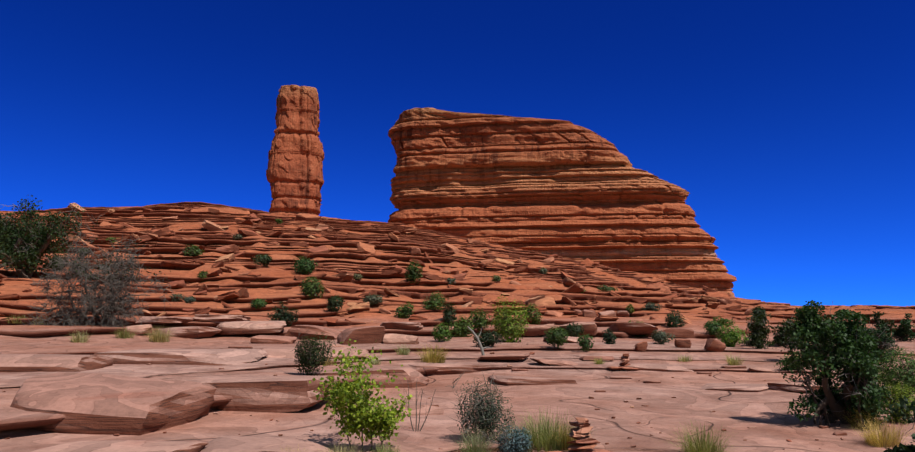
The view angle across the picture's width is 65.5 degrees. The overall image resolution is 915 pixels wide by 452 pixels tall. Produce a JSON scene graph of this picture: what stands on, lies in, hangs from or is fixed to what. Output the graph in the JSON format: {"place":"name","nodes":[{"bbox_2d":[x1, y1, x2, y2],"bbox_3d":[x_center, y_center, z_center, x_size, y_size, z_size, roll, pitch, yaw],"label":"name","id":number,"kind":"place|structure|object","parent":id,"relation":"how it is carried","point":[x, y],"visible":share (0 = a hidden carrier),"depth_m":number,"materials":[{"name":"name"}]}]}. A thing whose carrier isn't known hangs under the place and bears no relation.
{"place":"outdoors","nodes":[
{"label":"outdoors","id":0,"kind":"place"},
{"bbox_2d":[6,315,27,322],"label":"grass","id":1,"kind":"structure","parent":0,"point":[17,320],"depth_m":28.45,"materials":[{"name":"green plant"}]},
{"bbox_2d":[64,330,92,342],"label":"grass","id":2,"kind":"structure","parent":0,"point":[79,338],"depth_m":23.11,"materials":[{"name":"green plant"}]},
{"bbox_2d":[112,328,136,338],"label":"grass","id":3,"kind":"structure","parent":0,"point":[125,334],"depth_m":25.16,"materials":[{"name":"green plant"}]},
{"bbox_2d":[144,325,172,342],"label":"grass","id":4,"kind":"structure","parent":0,"point":[159,336],"depth_m":24.56,"materials":[{"name":"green plant"}]},
{"bbox_2d":[320,357,334,365],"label":"grass","id":5,"kind":"structure","parent":0,"point":[328,363],"depth_m":17.40,"materials":[{"name":"green plant"}]},
{"bbox_2d":[367,356,380,364],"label":"grass","id":6,"kind":"structure","parent":0,"point":[375,362],"depth_m":18.21,"materials":[{"name":"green plant"}]},
{"bbox_2d":[369,442,405,451],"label":"grass","id":7,"kind":"structure","parent":0,"point":[389,449],"depth_m":7.61,"materials":[{"name":"green plant"}]},
{"bbox_2d":[393,343,413,354],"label":"grass","id":8,"kind":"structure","parent":0,"point":[401,351],"depth_m":21.56,"materials":[{"name":"green plant"}]},
{"bbox_2d":[414,344,452,362],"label":"grass","id":9,"kind":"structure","parent":0,"point":[439,357],"depth_m":19.29,"materials":[{"name":"yellow plant"}]},
{"bbox_2d":[0,202,914,451],"bbox_3d":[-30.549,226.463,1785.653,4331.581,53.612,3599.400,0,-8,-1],"label":"terrain","id":10,"kind":"structure","parent":0,"point":[766,415],"depth_m":24.95,"materials":[{"name":"stone"}]},
{"bbox_2d":[0,207,16,256],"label":"juniper","id":11,"kind":"object","parent":10,"relation":"on","point":[4,231],"visible":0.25,"depth_m":62.97,"materials":[{"name":"green plant"}]},
{"bbox_2d":[0,194,85,277],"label":"juniper","id":12,"kind":"object","parent":10,"relation":"on","point":[29,246],"visible":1,"depth_m":51.20,"materials":[{"name":"green plant"}]},
{"bbox_2d":[43,249,70,270],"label":"shrub","id":13,"kind":"object","parent":10,"relation":"on","point":[57,260],"visible":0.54,"depth_m":59.39,"materials":[{"name":"green plant"}]},
{"bbox_2d":[21,214,172,326],"bbox_3d":[-14.625,2.959,28.972,5.822,7.051,3.924,0,-8,-1],"label":"shrub","id":14,"kind":"object","parent":10,"relation":"on","point":[89,301],"visible":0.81,"depth_m":28.74,"materials":[{"name":"grey plant"}]},
{"bbox_2d":[106,237,115,242],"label":"shrub","id":15,"kind":"object","parent":10,"relation":"on","point":[113,238],"visible":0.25,"depth_m":86.58,"materials":[{"name":"green plant"}]},
{"bbox_2d":[169,293,184,301],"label":"shrub","id":16,"kind":"object","parent":10,"relation":"on","point":[176,299],"visible":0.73,"depth_m":41.93,"materials":[{"name":"green plant"}]},
{"bbox_2d":[182,296,195,302],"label":"shrub","id":17,"kind":"object","parent":10,"relation":"on","point":[189,299],"visible":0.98,"depth_m":39.22,"materials":[{"name":"green plant"}]},
{"bbox_2d":[182,245,204,255],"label":"shrub","id":18,"kind":"object","parent":10,"relation":"on","point":[192,251],"visible":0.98,"depth_m":76.70,"materials":[{"name":"green plant"}]},
{"bbox_2d":[197,270,209,281],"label":"shrub","id":19,"kind":"object","parent":10,"relation":"on","point":[202,274],"visible":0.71,"depth_m":58.06,"materials":[{"name":"green plant"}]},
{"bbox_2d":[233,234,243,239],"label":"shrub","id":20,"kind":"object","parent":10,"relation":"on","point":[238,236],"visible":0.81,"depth_m":90.57,"materials":[{"name":"green plant"}]},
{"bbox_2d":[248,298,267,308],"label":"shrub","id":21,"kind":"object","parent":10,"relation":"on","point":[259,303],"visible":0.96,"depth_m":38.33,"materials":[{"name":"green plant"}]},
{"bbox_2d":[253,253,273,267],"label":"shrub","id":22,"kind":"object","parent":10,"relation":"on","point":[265,259],"visible":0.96,"depth_m":64.21,"materials":[{"name":"green plant"}]},
{"bbox_2d":[267,301,292,320],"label":"shrub","id":23,"kind":"object","parent":10,"relation":"on","point":[278,314],"visible":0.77,"depth_m":31.94,"materials":[{"name":"green plant"}]},
{"bbox_2d":[280,308,299,326],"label":"shrub","id":24,"kind":"object","parent":10,"relation":"on","point":[291,316],"visible":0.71,"depth_m":32.13,"materials":[{"name":"green plant"}]},
{"bbox_2d":[266,85,323,215],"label":"spire","id":25,"kind":"structure","parent":10,"relation":"on","point":[294,174],"depth_m":141.87,"materials":[{"name":"stone"}]},
{"bbox_2d":[291,255,317,274],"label":"shrub","id":26,"kind":"object","parent":10,"relation":"on","point":[304,266],"visible":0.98,"depth_m":60.38,"materials":[{"name":"green plant"}]},
{"bbox_2d":[292,329,335,375],"bbox_3d":[-2.983,2.668,14.642,0.888,1.229,1.151,4,-9,-27],"label":"shrub","id":27,"kind":"object","parent":10,"relation":"on","point":[309,359],"visible":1,"depth_m":14.54,"materials":[{"name":"green plant"}]},
{"bbox_2d":[299,277,329,299],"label":"shrub","id":28,"kind":"object","parent":10,"relation":"on","point":[310,288],"visible":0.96,"depth_m":43.76,"materials":[{"name":"green plant"}]},
{"bbox_2d":[322,295,344,311],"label":"shrub","id":29,"kind":"object","parent":10,"relation":"on","point":[334,304],"visible":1,"depth_m":39.02,"materials":[{"name":"green plant"}]},
{"bbox_2d":[315,440,365,451],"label":"grass","id":30,"kind":"structure","parent":10,"relation":"on","point":[343,450],"depth_m":7.36,"materials":[{"name":"green plant"}]},
{"bbox_2d":[353,273,363,278],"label":"shrub","id":31,"kind":"object","parent":10,"relation":"on","point":[357,276],"visible":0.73,"depth_m":62.73,"materials":[{"name":"green plant"}]},
{"bbox_2d":[309,339,412,450],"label":"shrub","id":32,"kind":"object","parent":10,"relation":"on","point":[362,418],"visible":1,"depth_m":7.97,"materials":[{"name":"green plant"}]},
{"bbox_2d":[362,293,385,306],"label":"shrub","id":33,"kind":"object","parent":10,"relation":"on","point":[373,299],"visible":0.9,"depth_m":42.14,"materials":[{"name":"green plant"}]},
{"bbox_2d":[0,203,750,324],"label":"rock slabs","id":34,"kind":"structure","parent":10,"relation":"on","point":[542,302],"depth_m":70.18,"materials":[{"name":"stone"}]},
{"bbox_2d":[393,301,415,317],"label":"shrub","id":35,"kind":"object","parent":10,"relation":"on","point":[404,312],"visible":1,"depth_m":37.40,"materials":[{"name":"green plant"}]},
{"bbox_2d":[122,314,693,365],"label":"rock slabs","id":36,"kind":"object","parent":10,"relation":"on","point":[233,324],"visible":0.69,"depth_m":27.98,"materials":[{"name":"stone"}]},
{"bbox_2d":[404,258,422,283],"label":"shrub","id":37,"kind":"object","parent":10,"relation":"on","point":[413,274],"visible":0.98,"depth_m":66.30,"materials":[{"name":"green plant"}]},
{"bbox_2d":[398,377,435,430],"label":"sticks","id":38,"kind":"object","parent":10,"relation":"on","point":[416,410],"visible":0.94,"depth_m":9.36,"materials":[{"name":"brown plant"}]},
{"bbox_2d":[0,347,841,451],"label":"slabs","id":39,"kind":"object","parent":10,"relation":"on","point":[94,403],"visible":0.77,"depth_m":10.28,"materials":[{"name":"stone"}]},
{"bbox_2d":[420,291,444,309],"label":"shrub","id":40,"kind":"object","parent":10,"relation":"on","point":[433,301],"visible":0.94,"depth_m":42.48,"materials":[{"name":"green plant"}]},
{"bbox_2d":[431,322,452,341],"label":"shrub","id":41,"kind":"object","parent":10,"relation":"on","point":[440,333],"visible":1,"depth_m":27.72,"materials":[{"name":"green plant"}]},
{"bbox_2d":[441,295,456,324],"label":"shrub","id":42,"kind":"object","parent":10,"relation":"on","point":[449,312],"visible":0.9,"depth_m":34.21,"materials":[{"name":"green plant"}]},
{"bbox_2d":[445,278,455,284],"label":"shrub","id":43,"kind":"object","parent":10,"relation":"on","point":[450,280],"visible":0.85,"depth_m":66.75,"materials":[{"name":"green plant"}]},
{"bbox_2d":[3,352,902,449],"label":"pebbles","id":44,"kind":"object","parent":10,"relation":"on","point":[590,397],"visible":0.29,"depth_m":10.24,"materials":[{"name":"stone"}]},
{"bbox_2d":[449,314,477,336],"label":"shrub","id":45,"kind":"object","parent":10,"relation":"on","point":[460,328],"visible":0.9,"depth_m":30.02,"materials":[{"name":"green plant"}]},
{"bbox_2d":[467,325,491,355],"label":"dead branch","id":46,"kind":"object","parent":10,"relation":"on","point":[479,342],"visible":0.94,"depth_m":21.71,"materials":[{"name":"grey wood"}]},
{"bbox_2d":[445,372,515,441],"bbox_3d":[0.266,2.209,8.645,0.826,0.917,0.765,5,-9,-30],"label":"shrub","id":47,"kind":"object","parent":10,"relation":"on","point":[478,413],"visible":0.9,"depth_m":8.56,"materials":[{"name":"green plant"}]},
{"bbox_2d":[467,307,493,330],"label":"shrub","id":48,"kind":"object","parent":10,"relation":"on","point":[480,321],"visible":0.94,"depth_m":31.03,"materials":[{"name":"green plant"}]},
{"bbox_2d":[473,330,503,346],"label":"shrub","id":49,"kind":"object","parent":10,"relation":"on","point":[489,339],"visible":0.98,"depth_m":24.87,"materials":[{"name":"green plant"}]},
{"bbox_2d":[491,275,501,280],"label":"shrub","id":50,"kind":"object","parent":10,"relation":"on","point":[496,277],"visible":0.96,"depth_m":68.42,"materials":[{"name":"green plant"}]},
{"bbox_2d":[478,417,532,451],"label":"shrub","id":51,"kind":"object","parent":10,"relation":"on","point":[519,443],"visible":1,"depth_m":7.72,"materials":[{"name":"green plant"}]},
{"bbox_2d":[492,294,529,342],"bbox_3d":[2.064,3.910,27.658,1.477,2.532,1.513,0,-8,-1],"label":"shrub","id":52,"kind":"object","parent":10,"relation":"on","point":[507,324],"visible":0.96,"depth_m":27.50,"materials":[{"name":"green plant"}]},
{"bbox_2d":[489,421,546,451],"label":"grass","id":53,"kind":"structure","parent":10,"relation":"on","point":[531,448],"depth_m":8.06,"materials":[{"name":"green plant"}]},
{"bbox_2d":[522,303,542,324],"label":"shrub","id":54,"kind":"object","parent":10,"relation":"on","point":[535,319],"visible":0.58,"depth_m":35.82,"materials":[{"name":"green plant"}]},
{"bbox_2d":[228,346,846,435],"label":"rocks","id":55,"kind":"object","parent":10,"relation":"on","point":[838,433],"visible":0.71,"depth_m":17.39,"materials":[{"name":"stone"}]},
{"bbox_2d":[539,267,547,273],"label":"shrub","id":56,"kind":"object","parent":10,"relation":"on","point":[543,270],"visible":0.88,"depth_m":95.68,"materials":[{"name":"green plant"}]},
{"bbox_2d":[512,406,595,451],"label":"grass","id":57,"kind":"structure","parent":10,"relation":"on","point":[542,437],"depth_m":8.13,"materials":[{"name":"green plant"}]},
{"bbox_2d":[543,326,568,349],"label":"shrub","id":58,"kind":"object","parent":10,"relation":"on","point":[556,332],"visible":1,"depth_m":23.75,"materials":[{"name":"green plant"}]},
{"bbox_2d":[388,107,736,296],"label":"butte","id":59,"kind":"object","parent":10,"relation":"on","point":[564,189],"visible":0.44,"depth_m":151.50,"materials":[{"name":"stone"}]},
{"bbox_2d":[563,322,584,336],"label":"shrub","id":60,"kind":"object","parent":10,"relation":"on","point":[571,330],"visible":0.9,"depth_m":30.30,"materials":[{"name":"green plant"}]},
{"bbox_2d":[549,417,612,451],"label":"cairn","id":61,"kind":"object","parent":10,"relation":"on","point":[584,441],"visible":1,"depth_m":7.75,"materials":[{"name":"stone"}]},
{"bbox_2d":[410,248,753,351],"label":"boulders","id":62,"kind":"object","parent":10,"relation":"on","point":[713,345],"visible":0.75,"depth_m":24.13,"materials":[{"name":"stone"}]},
{"bbox_2d":[576,334,594,351],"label":"shrub","id":63,"kind":"object","parent":10,"relation":"on","point":[584,343],"visible":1,"depth_m":23.22,"materials":[{"name":"green plant"}]},
{"bbox_2d":[597,284,617,290],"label":"shrub","id":64,"kind":"object","parent":10,"relation":"on","point":[606,288],"visible":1,"depth_m":69.83,"materials":[{"name":"green plant"}]},
{"bbox_2d":[601,328,616,343],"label":"shrub","id":65,"kind":"object","parent":10,"relation":"on","point":[608,337],"visible":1,"depth_m":26.00,"materials":[{"name":"green plant"}]},
{"bbox_2d":[607,353,638,369],"bbox_3d":[4.273,3.472,18.229,0.887,0.411,0.517,0,-8,-1],"label":"cairn","id":66,"kind":"object","parent":10,"relation":"on","point":[625,359],"visible":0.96,"depth_m":18.21,"materials":[{"name":"stone"}]},
{"bbox_2d":[625,304,634,315],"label":"shrub","id":67,"kind":"object","parent":10,"relation":"on","point":[630,309],"visible":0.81,"depth_m":43.35,"materials":[{"name":"green plant"}]},
{"bbox_2d":[628,320,648,336],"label":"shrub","id":68,"kind":"object","parent":10,"relation":"on","point":[630,321],"visible":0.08,"depth_m":32.73,"materials":[{"name":"plant"}]},
{"bbox_2d":[641,301,660,310],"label":"shrub","id":69,"kind":"object","parent":10,"relation":"on","point":[650,306],"visible":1,"depth_m":46.15,"materials":[{"name":"green plant"}]},
{"bbox_2d":[651,329,674,344],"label":"shrub","id":70,"kind":"object","parent":10,"relation":"on","point":[659,336],"visible":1,"depth_m":26.10,"materials":[{"name":"green plant"}]},
{"bbox_2d":[665,310,686,326],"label":"shrub","id":71,"kind":"object","parent":10,"relation":"on","point":[669,319],"visible":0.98,"depth_m":38.28,"materials":[{"name":"green plant"}]},
{"bbox_2d":[703,321,725,336],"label":"shrub","id":72,"kind":"object","parent":10,"relation":"on","point":[712,328],"visible":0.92,"depth_m":35.04,"materials":[{"name":"green plant"}]},
{"bbox_2d":[713,316,734,325],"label":"shrub","id":73,"kind":"object","parent":10,"relation":"on","point":[723,321],"visible":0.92,"depth_m":38.34,"materials":[{"name":"green plant"}]},
{"bbox_2d":[715,323,750,346],"bbox_3d":[10.294,4.085,26.508,1.364,0.915,1.158,3,-9,-23],"label":"shrub","id":74,"kind":"object","parent":10,"relation":"on","point":[729,339],"visible":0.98,"depth_m":26.31,"materials":[{"name":"green plant"}]},
{"bbox_2d":[742,337,754,346],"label":"shrub","id":75,"kind":"object","parent":10,"relation":"on","point":[748,342],"visible":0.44,"depth_m":26.73,"materials":[{"name":"green plant"}]},
{"bbox_2d":[750,306,767,319],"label":"shrub","id":76,"kind":"object","parent":10,"relation":"on","point":[759,310],"visible":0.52,"depth_m":41.35,"materials":[{"name":"green plant"}]},
{"bbox_2d":[746,312,775,348],"bbox_3d":[10.674,3.880,24.984,0.986,1.708,1.257,-4,-9,25],"label":"juniper","id":77,"kind":"object","parent":10,"relation":"on","point":[758,335],"visible":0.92,"depth_m":24.87,"materials":[{"name":"green plant"}]},
{"bbox_2d":[771,321,791,344],"bbox_3d":[12.206,4.079,26.537,1.115,1.226,1.462,-2,-8,14],"label":"juniper","id":78,"kind":"object","parent":10,"relation":"on","point":[779,338],"visible":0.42,"depth_m":26.20,"materials":[{"name":"green plant"}]},
{"bbox_2d":[773,351,805,371],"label":"shrub","id":79,"kind":"object","parent":10,"relation":"on","point":[782,362],"visible":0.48,"depth_m":17.32,"materials":[{"name":"green plant"}]},
{"bbox_2d":[780,317,834,360],"bbox_3d":[9.472,3.186,19.036,1.395,1.673,1.437,0,-8,-1],"label":"shrub","id":80,"kind":"object","parent":10,"relation":"on","point":[785,345],"visible":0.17,"depth_m":19.25,"materials":[{"name":"green plant"}]},
{"bbox_2d":[780,300,893,430],"bbox_3d":[5.148,2.188,9.761,1.411,2.380,1.538,0,-8,-1],"label":"juniper","id":81,"kind":"object","parent":10,"relation":"on","point":[846,347],"visible":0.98,"depth_m":9.61,"materials":[{"name":"green plant"}]},
{"bbox_2d":[834,309,851,317],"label":"shrub","id":82,"kind":"object","parent":10,"relation":"on","point":[845,316],"visible":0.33,"depth_m":45.40,"materials":[{"name":"green plant"}]},
{"bbox_2d":[840,403,888,429],"bbox_3d":[5.378,2.521,9.410,0.828,0.350,0.806,0,-8,-1],"label":"shrub","id":83,"kind":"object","parent":10,"relation":"on","point":[870,421],"depth_m":9.32,"materials":[{"name":"green plant"}]},
{"bbox_2d":[854,321,901,368],"bbox_3d":[10.118,3.073,17.482,1.266,1.818,1.313,-3,-8,19],"label":"shrub","id":84,"kind":"object","parent":10,"relation":"on","point":[885,343],"visible":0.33,"depth_m":17.26,"materials":[{"name":"green plant"}]},
{"bbox_2d":[864,311,895,337],"bbox_3d":[15.150,3.740,25.704,1.258,1.356,0.823,-2,-8,12],"label":"juniper","id":85,"kind":"object","parent":10,"relation":"on","point":[877,319],"visible":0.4,"depth_m":25.73,"materials":[{"name":"green plant"}]},
{"bbox_2d":[870,361,889,386],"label":"shrub","id":86,"kind":"object","parent":10,"relation":"on","point":[878,382],"visible":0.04,"depth_m":13.20,"materials":[{"name":"green plant"}]},
{"bbox_2d":[877,347,914,399],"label":"shrub","id":87,"kind":"object","parent":10,"relation":"on","point":[907,375],"visible":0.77,"depth_m":12.08,"materials":[{"name":"green plant"}]},
{"bbox_2d":[880,382,914,423],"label":"shrub","id":88,"kind":"object","parent":10,"relation":"on","point":[897,394],"visible":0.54,"depth_m":9.70,"materials":[{"name":"green plant"}]},
{"bbox_2d":[883,396,914,451],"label":"shrub","id":89,"kind":"object","parent":10,"relation":"on","point":[905,447],"visible":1,"depth_m":5.53,"materials":[{"name":"green plant"}]},
{"bbox_2d":[890,313,914,341],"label":"juniper","id":90,"kind":"object","parent":10,"relation":"on","point":[902,331],"visible":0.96,"depth_m":25.47,"materials":[{"name":"green plant"}]},
{"bbox_2d":[0,0,914,305],"label":"sky","id":91,"kind":"structure","parent":0,"point":[787,127],"materials":[{"name":"blue"}]},
{"bbox_2d":[449,425,497,451],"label":"grass","id":92,"kind":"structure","parent":0,"point":[477,446],"depth_m":7.88,"materials":[{"name":"green plant"}]},
{"bbox_2d":[593,357,605,363],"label":"grass","id":93,"kind":"structure","parent":0,"point":[598,362],"depth_m":19.15,"materials":[{"name":"green plant"}]},
{"bbox_2d":[678,353,693,361],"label":"grass","id":94,"kind":"structure","parent":0,"point":[684,359],"depth_m":19.75,"materials":[{"name":"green plant"}]},
{"bbox_2d":[666,421,741,451],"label":"grass","id":95,"kind":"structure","parent":0,"point":[712,446],"depth_m":7.60,"materials":[{"name":"green plant"}]},
{"bbox_2d":[724,354,751,364],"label":"grass","id":96,"kind":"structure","parent":0,"point":[732,361],"depth_m":18.75,"materials":[{"name":"green plant"}]},
{"bbox_2d":[847,419,910,447],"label":"grass","id":97,"kind":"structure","parent":0,"point":[887,440],"depth_m":8.18,"materials":[{"name":"yellow plant"}]}
]}

